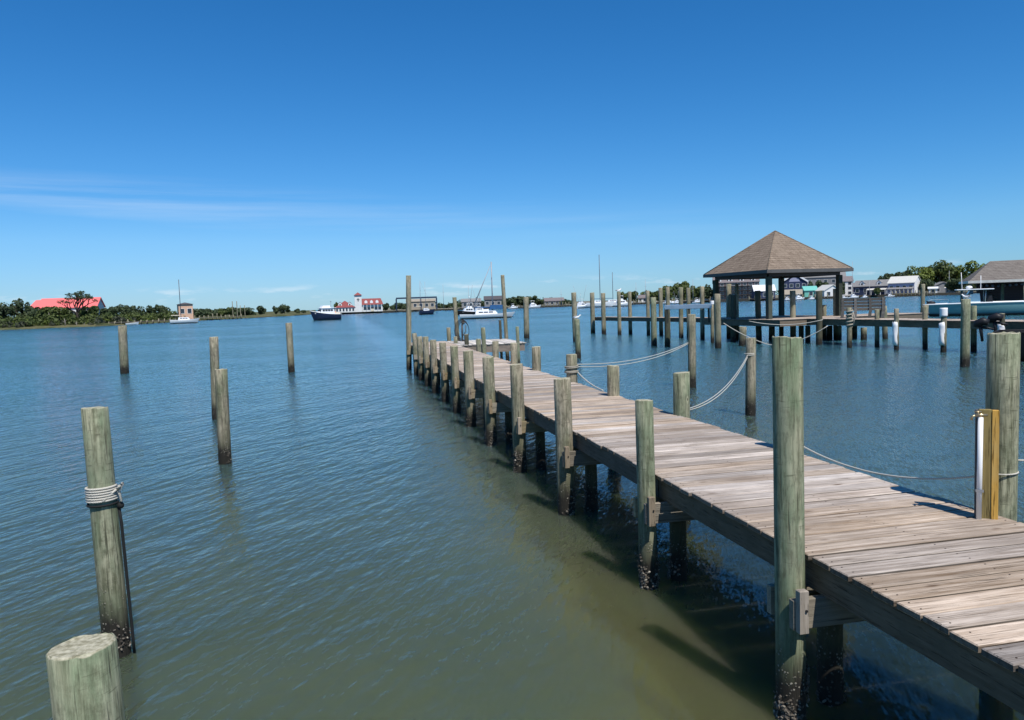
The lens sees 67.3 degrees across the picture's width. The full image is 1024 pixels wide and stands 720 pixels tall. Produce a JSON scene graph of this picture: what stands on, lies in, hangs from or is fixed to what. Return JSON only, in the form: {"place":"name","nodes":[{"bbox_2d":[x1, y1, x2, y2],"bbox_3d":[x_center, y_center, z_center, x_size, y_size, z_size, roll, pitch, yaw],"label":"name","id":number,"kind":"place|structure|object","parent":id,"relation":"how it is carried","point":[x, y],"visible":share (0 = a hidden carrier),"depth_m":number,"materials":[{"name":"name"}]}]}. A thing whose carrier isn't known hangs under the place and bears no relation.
{"place":"outdoors","nodes":[
{"label":"outdoors","id":0,"kind":"place"},
{"bbox_2d":[38,297,105,314],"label":"long house","id":1,"kind":"structure","parent":0,"point":[52,302],"depth_m":263.25,"materials":[{"name":"red"}]},
{"bbox_2d":[0,310,315,329],"bbox_3d":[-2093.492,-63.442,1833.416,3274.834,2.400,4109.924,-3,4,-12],"label":"shore","id":2,"kind":"structure","parent":0,"point":[278,314],"depth_m":269.68,"materials":[{"name":"green plant"}]},
{"bbox_2d":[0,302,15,318],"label":"tree","id":3,"kind":"object","parent":2,"relation":"on","point":[5,310],"visible":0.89,"depth_m":238.57,"materials":[{"name":"green plant"}]},
{"bbox_2d":[9,298,24,318],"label":"tree","id":4,"kind":"object","parent":2,"relation":"on","point":[18,307],"visible":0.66,"depth_m":243.08,"materials":[{"name":"green plant"}]},
{"bbox_2d":[25,306,40,318],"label":"tree","id":5,"kind":"object","parent":2,"relation":"on","point":[32,310],"visible":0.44,"depth_m":233.94,"materials":[{"name":"green plant"}]},
{"bbox_2d":[36,306,56,318],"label":"tree","id":6,"kind":"object","parent":2,"relation":"on","point":[43,312],"visible":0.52,"depth_m":233.11,"materials":[{"name":"green plant"}]},
{"bbox_2d":[51,306,72,320],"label":"tree","id":7,"kind":"object","parent":2,"relation":"on","point":[61,311],"visible":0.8,"depth_m":232.41,"materials":[{"name":"green plant"}]},
{"bbox_2d":[57,291,97,317],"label":"bare tree","id":8,"kind":"object","parent":2,"relation":"on","point":[80,295],"visible":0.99,"depth_m":230.99,"materials":[{"name":"green plant"}]},
{"bbox_2d":[75,305,100,321],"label":"tree","id":9,"kind":"object","parent":2,"relation":"on","point":[91,311],"visible":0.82,"depth_m":234.60,"materials":[{"name":"green plant"}]},
{"bbox_2d":[0,310,185,327],"bbox_3d":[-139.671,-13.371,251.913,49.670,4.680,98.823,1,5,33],"label":"shore scrub","id":10,"kind":"object","parent":2,"relation":"on","point":[31,322],"visible":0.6,"depth_m":231.36,"materials":[{"name":"green plant"}]},
{"bbox_2d":[108,306,118,317],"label":"tree","id":11,"kind":"object","parent":2,"relation":"on","point":[115,309],"visible":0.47,"depth_m":254.34,"materials":[{"name":"green plant"}]},
{"bbox_2d":[117,304,131,313],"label":"tree","id":12,"kind":"object","parent":2,"relation":"on","point":[126,308],"visible":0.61,"depth_m":260.40,"materials":[{"name":"green plant"}]},
{"bbox_2d":[137,305,154,315],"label":"tree","id":13,"kind":"object","parent":2,"relation":"on","point":[149,309],"visible":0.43,"depth_m":276.40,"materials":[{"name":"green plant"}]},
{"bbox_2d":[152,304,162,314],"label":"tree","id":14,"kind":"object","parent":2,"relation":"on","point":[156,308],"visible":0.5,"depth_m":283.83,"materials":[{"name":"green plant"}]},
{"bbox_2d":[177,303,193,318],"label":"peach house","id":15,"kind":"structure","parent":2,"relation":"on","point":[186,309],"depth_m":289.60,"materials":[{"name":"paint"}]},
{"bbox_2d":[193,308,203,316],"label":"tree","id":16,"kind":"object","parent":2,"relation":"on","point":[197,312],"visible":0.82,"depth_m":327.59,"materials":[{"name":"green plant"}]},
{"bbox_2d":[203,308,218,315],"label":"tree","id":17,"kind":"object","parent":2,"relation":"on","point":[207,312],"visible":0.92,"depth_m":342.84,"materials":[{"name":"green plant"}]},
{"bbox_2d":[216,307,231,315],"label":"tree","id":18,"kind":"object","parent":2,"relation":"on","point":[223,312],"visible":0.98,"depth_m":347.98,"materials":[{"name":"green plant"}]},
{"bbox_2d":[193,307,256,316],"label":"wood","id":19,"kind":"object","parent":2,"relation":"on","point":[252,312],"visible":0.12,"depth_m":379.01,"materials":[{"name":"green plant"}]},
{"bbox_2d":[256,306,266,314],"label":"tree","id":20,"kind":"object","parent":2,"relation":"on","point":[261,310],"visible":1,"depth_m":393.41,"materials":[{"name":"green plant"}]},
{"bbox_2d":[278,304,289,313],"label":"tree","id":21,"kind":"object","parent":2,"relation":"on","point":[282,308],"visible":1,"depth_m":407.98,"materials":[{"name":"green plant"}]},
{"bbox_2d":[411,298,435,309],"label":"warehouse","id":22,"kind":"structure","parent":0,"point":[430,303],"depth_m":419.19,"materials":[{"name":"beige"}]},
{"bbox_2d":[0,294,1023,719],"bbox_3d":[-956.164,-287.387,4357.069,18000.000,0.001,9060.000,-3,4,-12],"label":"water","id":23,"kind":"structure","parent":0,"point":[364,524],"depth_m":9.50,"materials":[{"name":"blue liquid"}]},
{"bbox_2d":[46,632,124,719],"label":"mooring pile","id":24,"kind":"object","parent":23,"relation":"in","point":[84,677],"visible":1,"depth_m":2.51,"materials":[{"name":"grey wood"}]},
{"bbox_2d":[81,406,131,657],"bbox_3d":[-3.200,2.042,6.185,0.267,3.368,0.241,-3,4,-12],"label":"mooring pile","id":25,"kind":"object","parent":23,"relation":"in","point":[108,559],"visible":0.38,"depth_m":6.07,"materials":[{"name":"wood"}]},
{"bbox_2d":[84,482,123,503],"bbox_3d":[-3.248,1.051,6.105,0.275,0.157,0.243,2,6,44],"label":"rope coil","id":26,"kind":"object","parent":25,"relation":"attached to","point":[106,493],"visible":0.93,"depth_m":6.03,"materials":[{"name":"white fabric"}]},
{"bbox_2d":[86,500,135,652],"bbox_3d":[-3.226,1.748,6.175,0.260,1.260,0.237,-5,5,-39],"label":"hanging line","id":27,"kind":"object","parent":25,"relation":"hanging from","point":[120,505],"visible":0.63,"depth_m":6.15,"materials":[{"name":"fabric"}]},
{"bbox_2d":[118,325,128,373],"bbox_3d":[-18.472,0.168,36.617,0.460,3.630,0.413,-3,4,-12],"label":"mooring pile","id":28,"kind":"object","parent":23,"relation":"in","point":[123,350],"visible":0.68,"depth_m":36.42,"materials":[{"name":"wood"}]},
{"bbox_2d":[108,318,175,323],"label":"pier","id":29,"kind":"structure","parent":23,"relation":"in","point":[146,321],"depth_m":244.93,"materials":[{"name":"wood"}]},
{"bbox_2d":[170,280,198,323],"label":"sailboat","id":30,"kind":"object","parent":23,"relation":"on","point":[181,320],"visible":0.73,"depth_m":223.46,"materials":[{"name":"paint"}]},
{"bbox_2d":[209,337,218,418],"bbox_3d":[-7.625,1.133,19.807,0.315,3.467,0.239,-3,4,-12],"label":"mooring pile","id":31,"kind":"object","parent":23,"relation":"in","point":[214,352],"visible":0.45,"depth_m":19.65,"materials":[{"name":"grey wood"}]},
{"bbox_2d":[194,301,245,319],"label":"pier","id":32,"kind":"structure","parent":23,"relation":"in","point":[229,316],"depth_m":320.36,"materials":[{"name":"brown wood"}]},
{"bbox_2d":[214,369,231,464],"bbox_3d":[-5.201,1.688,13.912,0.271,3.070,0.258,-3,4,-12],"label":"mooring pile","id":33,"kind":"object","parent":23,"relation":"in","point":[223,418],"visible":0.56,"depth_m":13.79,"materials":[{"name":"grey wood"}]},
{"bbox_2d":[285,323,294,372],"bbox_3d":[-9.744,0.124,33.913,0.296,3.543,0.296,-3,4,-12],"label":"mooring pile","id":34,"kind":"object","parent":23,"relation":"in","point":[290,350],"visible":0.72,"depth_m":33.76,"materials":[{"name":"wood"}]},
{"bbox_2d":[310,301,340,320],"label":"trawler","id":35,"kind":"object","parent":23,"relation":"on","point":[328,312],"visible":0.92,"depth_m":193.50,"materials":[{"name":"blue paint"}]},
{"bbox_2d":[340,310,402,313],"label":"bulkhead","id":36,"kind":"object","parent":23,"relation":"in","point":[371,312],"visible":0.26,"depth_m":385.42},
{"bbox_2d":[416,282,433,314],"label":"sailboat","id":37,"kind":"object","parent":23,"relation":"on","point":[425,311],"visible":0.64,"depth_m":248.54,"materials":[{"name":"blue paint"}]},
{"bbox_2d":[458,290,474,314],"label":"fishing boat","id":38,"kind":"object","parent":23,"relation":"on","point":[468,309],"visible":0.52,"depth_m":208.70,"materials":[{"name":"white paint"}]},
{"bbox_2d":[459,262,514,318],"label":"sailboat","id":39,"kind":"object","parent":23,"relation":"on","point":[485,313],"visible":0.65,"depth_m":145.94,"materials":[{"name":"paint"}]},
{"bbox_2d":[523,297,529,337],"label":"mooring pile","id":40,"kind":"object","parent":23,"relation":"in","point":[526,314],"visible":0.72,"depth_m":58.92,"materials":[{"name":"brown wood"}]},
{"bbox_2d":[403,302,658,311],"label":"bulkhead","id":41,"kind":"object","parent":23,"relation":"in","point":[506,307],"visible":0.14,"depth_m":406.41,"materials":[{"name":"wood"}]},
{"bbox_2d":[571,292,576,341],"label":"mooring pile","id":42,"kind":"object","parent":23,"relation":"in","point":[574,303],"visible":0.59,"depth_m":51.09,"materials":[{"name":"wood"}]},
{"bbox_2d":[574,319,580,357],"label":"mooring pile","id":43,"kind":"object","parent":23,"relation":"in","point":[577,338],"visible":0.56,"depth_m":36.60,"materials":[{"name":"grey wood"}]},
{"bbox_2d":[573,286,586,307],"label":"fishing boat","id":44,"kind":"object","parent":23,"relation":"on","point":[581,304],"visible":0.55,"depth_m":288.39,"materials":[{"name":"paint"}]},
{"bbox_2d":[586,259,613,307],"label":"sailboat","id":45,"kind":"object","parent":23,"relation":"on","point":[607,304],"visible":0.5,"depth_m":298.30,"materials":[{"name":"paint"}]},
{"bbox_2d":[612,295,632,306],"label":"fishing boat","id":46,"kind":"object","parent":23,"relation":"on","point":[624,303],"visible":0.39,"depth_m":303.18,"materials":[{"name":"paint"}]},
{"bbox_2d":[650,297,656,345],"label":"mooring pile","id":47,"kind":"object","parent":23,"relation":"in","point":[653,321],"visible":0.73,"depth_m":44.19,"materials":[{"name":"grey wood"}]},
{"bbox_2d":[688,314,695,387],"bbox_3d":[5.433,0.398,23.231,0.272,3.570,0.239,-3,4,-12],"label":"mooring pile","id":48,"kind":"object","parent":23,"relation":"in","point":[692,344],"visible":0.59,"depth_m":23.09,"materials":[{"name":"grey wood"}]},
{"bbox_2d":[406,275,1023,719],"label":"dock","id":49,"kind":"object","parent":23,"relation":"in","point":[934,579],"visible":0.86,"depth_m":5.54,"materials":[{"name":"grey wood"}]},
{"bbox_2d":[454,319,468,340],"bbox_3d":[-2.285,-1.186,35.085,0.683,1.350,0.206,-2,4,-4],"label":"hose coil","id":50,"kind":"object","parent":49,"relation":"hanging from","point":[456,332],"visible":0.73,"depth_m":35.06,"materials":[{"name":"black rubber"}]},
{"bbox_2d":[564,365,578,372],"bbox_3d":[1.223,0.189,15.831,0.294,0.175,0.294,-3,4,-12],"label":"rope coil","id":51,"kind":"object","parent":49,"relation":"on","point":[570,367],"visible":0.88,"depth_m":15.71,"materials":[{"name":"grey fabric"}]},
{"bbox_2d":[577,342,688,364],"bbox_3d":[3.320,-0.147,19.496,0.020,0.215,8.326,0,5,29],"label":"mooring line","id":52,"kind":"object","parent":49,"relation":"attached to","point":[634,359],"visible":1,"depth_m":18.73,"materials":[{"name":"white fabric"}]},
{"bbox_2d":[578,343,688,366],"bbox_3d":[3.322,-0.088,19.501,0.020,0.234,8.326,0,5,29],"label":"mooring line","id":53,"kind":"object","parent":49,"relation":"attached to","point":[630,363],"visible":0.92,"depth_m":18.80,"materials":[{"name":"white fabric"}]},
{"bbox_2d":[690,355,747,408],"bbox_3d":[3.917,0.340,14.174,0.015,0.374,7.187,0,5,24],"label":"mooring line","id":54,"kind":"object","parent":49,"relation":"attached to","point":[721,390],"visible":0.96,"depth_m":13.64,"materials":[{"name":"white fabric"}]},
{"bbox_2d":[690,357,747,409],"bbox_3d":[3.919,0.386,14.177,0.015,0.385,7.187,0,5,24],"label":"mooring line","id":55,"kind":"object","parent":49,"relation":"attached to","point":[722,392],"visible":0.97,"depth_m":13.74,"materials":[{"name":"white fabric"}]},
{"bbox_2d":[804,446,973,479],"bbox_3d":[3.252,0.904,6.926,0.016,0.252,2.410,-3,4,-14],"label":"mooring line","id":56,"kind":"object","parent":49,"relation":"attached to","point":[887,474],"visible":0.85,"depth_m":6.73,"materials":[{"name":"white fabric"}]},
{"bbox_2d":[970,409,999,519],"bbox_3d":[3.365,0.869,5.490,0.186,1.038,0.099,0,5,23],"label":"water standpipe","id":57,"kind":"object","parent":49,"relation":"attached to","point":[986,480],"visible":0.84,"depth_m":5.47,"materials":[{"name":"yellow wood"}]},
{"bbox_2d":[745,338,755,415],"bbox_3d":[5.431,1.046,17.523,0.264,3.119,0.259,2,6,42],"label":"mooring pile","id":58,"kind":"object","parent":23,"relation":"in","point":[750,391],"visible":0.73,"depth_m":17.39,"materials":[{"name":"wood"}]},
{"bbox_2d":[749,293,832,300],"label":"pier","id":59,"kind":"structure","parent":23,"relation":"in","point":[827,296],"depth_m":350.74,"materials":[{"name":"brown wood"}]},
{"bbox_2d":[590,284,1023,352],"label":"walkway","id":60,"kind":"structure","parent":23,"relation":"in","point":[733,320],"depth_m":44.23,"materials":[{"name":"wood"}]},
{"bbox_2d":[665,304,711,322],"bbox_3d":[9.495,-2.502,41.451,2.456,0.982,0.600,-1,4,13],"label":"cleaning table","id":61,"kind":"object","parent":60,"relation":"on","point":[691,306],"visible":0.91,"depth_m":41.13,"materials":[{"name":"metal"}]},
{"bbox_2d":[703,230,853,318],"bbox_3d":[15.754,-5.133,45.985,6.048,5.189,6.048,-3,4,-20],"label":"gazebo","id":62,"kind":"object","parent":60,"relation":"on","point":[775,254],"visible":0.9,"depth_m":44.41,"materials":[{"name":"brown wood"}]},
{"bbox_2d":[845,309,854,326],"bbox_3d":[16.528,-2.026,37.644,0.368,0.892,0.372,-3,4,-12],"label":"rope coil","id":63,"kind":"object","parent":60,"relation":"on","point":[853,321],"visible":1,"depth_m":37.51,"materials":[{"name":"beige fabric"}]},
{"bbox_2d":[840,297,885,317],"bbox_3d":[18.317,-2.734,40.148,2.141,1.056,0.570,0,5,27],"label":"bench","id":64,"kind":"object","parent":60,"relation":"on","point":[874,303],"visible":0.97,"depth_m":39.85,"materials":[{"name":"grey wood"}]},
{"bbox_2d":[892,322,897,345],"bbox_3d":[17.555,-1.203,35.211,0.260,1.137,0.254,-3,4,-12],"label":"pile sleeve","id":65,"kind":"object","parent":60,"relation":"attached to","point":[895,331],"visible":1,"depth_m":35.12,"materials":[{"name":"white paint"}]},
{"bbox_2d":[938,322,944,345],"bbox_3d":[18.474,-1.124,33.028,0.272,1.045,0.265,-3,4,-12],"label":"pile sleeve","id":66,"kind":"object","parent":60,"relation":"attached to","point":[941,332],"visible":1,"depth_m":32.93,"materials":[{"name":"white paint"}]},
{"bbox_2d":[940,308,947,316],"bbox_3d":[18.503,-2.052,32.959,0.309,0.365,0.301,-3,4,-12],"label":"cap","id":67,"kind":"object","parent":60,"relation":"on","point":[943,312],"visible":1,"depth_m":32.84,"materials":[{"name":"white paint"}]},
{"bbox_2d":[664,292,975,302],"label":"bulkhead","id":68,"kind":"object","parent":23,"relation":"in","point":[932,294],"visible":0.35,"depth_m":343.84,"materials":[{"name":"brown wood"}]},
{"bbox_2d":[892,289,934,296],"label":"pier","id":69,"kind":"structure","parent":23,"relation":"in","point":[903,293],"depth_m":336.09,"materials":[{"name":"wood"}]},
{"bbox_2d":[920,284,924,312],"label":"mooring pile","id":70,"kind":"object","parent":23,"relation":"in","point":[922,294],"visible":0.58,"depth_m":78.29,"materials":[{"name":"brown wood"}]},
{"bbox_2d":[960,299,970,366],"bbox_3d":[15.750,-0.273,26.747,0.346,3.711,0.316,-3,4,-12],"label":"mooring pile","id":71,"kind":"object","parent":23,"relation":"in","point":[965,333],"visible":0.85,"depth_m":26.59,"materials":[{"name":"wood"}]},
{"bbox_2d":[923,273,1023,315],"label":"motorboat","id":72,"kind":"object","parent":23,"relation":"on","point":[988,306],"visible":0.73,"depth_m":74.82,"materials":[{"name":"white paint"}]},
{"bbox_2d":[959,260,1023,301],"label":"boathouse","id":73,"kind":"object","parent":23,"relation":"in","point":[1005,272],"visible":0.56,"depth_m":81.81,"materials":[{"name":"grey wood"}]},
{"bbox_2d":[973,313,1023,360],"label":"skiff","id":74,"kind":"object","parent":23,"relation":"on","point":[982,321],"visible":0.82,"depth_m":28.96,"materials":[{"name":"black paint"}]},
{"bbox_2d":[0,0,1023,316],"label":"sky","id":75,"kind":"structure","parent":0,"point":[301,154],"materials":[{"name":"blue"}]},
{"bbox_2d":[335,290,975,311],"bbox_3d":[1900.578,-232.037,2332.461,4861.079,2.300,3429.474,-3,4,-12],"label":"town shore","id":76,"kind":"structure","parent":0,"point":[585,302],"depth_m":442.12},
{"bbox_2d":[335,292,382,312],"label":"station building","id":77,"kind":"structure","parent":76,"relation":"on","point":[368,305],"depth_m":380.73,"materials":[{"name":"white"}]},
{"bbox_2d":[395,296,437,310],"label":"lift","id":78,"kind":"object","parent":76,"relation":"on","point":[417,298],"visible":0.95,"depth_m":394.78,"materials":[{"name":"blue metal"}]},
{"bbox_2d":[461,298,480,307],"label":"shed","id":79,"kind":"structure","parent":76,"relation":"on","point":[464,302],"depth_m":423.88,"materials":[{"name":"grey"}]},
{"bbox_2d":[383,297,571,309],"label":"wood","id":80,"kind":"object","parent":76,"relation":"on","point":[439,305],"visible":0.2,"depth_m":475.86,"materials":[{"name":"green plant"}]},
{"bbox_2d":[484,296,501,306],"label":"house","id":81,"kind":"structure","parent":76,"relation":"on","point":[488,301],"depth_m":418.85,"materials":[{"name":"grey"}]},
{"bbox_2d":[506,296,516,304],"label":"tree","id":82,"kind":"object","parent":76,"relation":"on","point":[511,301],"visible":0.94,"depth_m":412.26,"materials":[{"name":"green plant"}]},
{"bbox_2d":[526,295,537,304],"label":"tree","id":83,"kind":"object","parent":76,"relation":"on","point":[533,299],"visible":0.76,"depth_m":412.61,"materials":[{"name":"green plant"}]},
{"bbox_2d":[543,297,564,304],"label":"house","id":84,"kind":"structure","parent":76,"relation":"on","point":[552,300],"depth_m":418.93,"materials":[{"name":"grey"}]},
{"bbox_2d":[662,285,672,299],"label":"tree","id":85,"kind":"object","parent":76,"relation":"on","point":[664,292],"visible":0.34,"depth_m":400.77,"materials":[{"name":"green plant"}]},
{"bbox_2d":[672,281,689,298],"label":"tree","id":86,"kind":"object","parent":76,"relation":"on","point":[683,284],"visible":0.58,"depth_m":401.30,"materials":[{"name":"green plant"}]},
{"bbox_2d":[690,285,699,298],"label":"tree","id":87,"kind":"object","parent":76,"relation":"on","point":[694,293],"visible":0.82,"depth_m":399.27,"materials":[{"name":"green plant"}]},
{"bbox_2d":[704,284,712,299],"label":"tree","id":88,"kind":"object","parent":76,"relation":"on","point":[708,291],"visible":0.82,"depth_m":397.07,"materials":[{"name":"green plant"}]},
{"bbox_2d":[712,277,759,299],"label":"inn","id":89,"kind":"structure","parent":76,"relation":"on","point":[745,286],"depth_m":390.39,"materials":[{"name":"grey"}]},
{"bbox_2d":[751,284,775,299],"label":"shed","id":90,"kind":"structure","parent":76,"relation":"on","point":[754,288],"depth_m":360.45,"materials":[{"name":"white"}]},
{"bbox_2d":[635,282,965,301],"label":"wood","id":91,"kind":"object","parent":76,"relation":"on","point":[673,296],"visible":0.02,"depth_m":448.09,"materials":[{"name":"green plant"}]},
{"bbox_2d":[801,286,817,296],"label":"shed","id":92,"kind":"structure","parent":76,"relation":"on","point":[808,290],"depth_m":359.37,"materials":[{"name":"teal"}]},
{"bbox_2d":[803,272,845,285],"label":"house","id":93,"kind":"structure","parent":76,"relation":"on","point":[831,280],"depth_m":418.04,"materials":[{"name":"grey"}]},
{"bbox_2d":[814,284,835,296],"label":"boathouse","id":94,"kind":"object","parent":76,"relation":"on","point":[826,289],"visible":0.56,"depth_m":351.02,"materials":[{"name":"white"}]},
{"bbox_2d":[853,279,888,294],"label":"house","id":95,"kind":"structure","parent":76,"relation":"on","point":[860,287],"depth_m":372.93,"materials":[{"name":"blue"}]},
{"bbox_2d":[878,273,895,279],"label":"tree","id":96,"kind":"object","parent":76,"relation":"on","point":[886,276],"visible":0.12,"depth_m":402.81,"materials":[{"name":"green plant"}]},
{"bbox_2d":[886,275,920,293],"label":"house","id":97,"kind":"structure","parent":76,"relation":"on","point":[902,284],"depth_m":352.14,"materials":[{"name":"white"}]},
{"bbox_2d":[895,270,912,275],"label":"tree","id":98,"kind":"object","parent":76,"relation":"on","point":[904,273],"visible":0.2,"depth_m":402.17,"materials":[{"name":"green plant"}]},
{"bbox_2d":[907,266,934,291],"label":"tree","id":99,"kind":"object","parent":76,"relation":"on","point":[923,273],"visible":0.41,"depth_m":395.07,"materials":[{"name":"green plant"}]},
{"bbox_2d":[919,278,934,291],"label":"tree","id":100,"kind":"object","parent":76,"relation":"on","point":[927,282],"visible":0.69,"depth_m":348.69,"materials":[{"name":"green plant"}]},
{"bbox_2d":[927,259,956,282],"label":"tree","id":101,"kind":"object","parent":76,"relation":"on","point":[941,270],"visible":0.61,"depth_m":396.21,"materials":[{"name":"green plant"}]},
{"bbox_2d":[944,277,968,291],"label":"tree","id":102,"kind":"object","parent":76,"relation":"on","point":[953,284],"visible":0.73,"depth_m":339.35,"materials":[{"name":"green plant"}]},
{"bbox_2d":[955,260,984,284],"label":"tree","id":103,"kind":"object","parent":76,"relation":"on","point":[967,267],"visible":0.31,"depth_m":391.36,"materials":[{"name":"green plant"}]},
{"bbox_2d":[784,289,802,297],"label":"shed","id":104,"kind":"structure","parent":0,"point":[798,292],"depth_m":358.27,"materials":[{"name":"beige"}]},
{"bbox_2d":[784,277,807,289],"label":"house","id":105,"kind":"structure","parent":0,"point":[794,283],"depth_m":383.84,"materials":[{"name":"blue"}]},
{"bbox_2d":[843,276,853,295],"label":"house","id":106,"kind":"structure","parent":0,"point":[847,280],"depth_m":398.87,"materials":[{"name":"white paint"}]},
{"bbox_2d":[934,282,946,292],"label":"house","id":107,"kind":"structure","parent":0,"point":[941,287],"depth_m":361.51,"materials":[{"name":"grey"}]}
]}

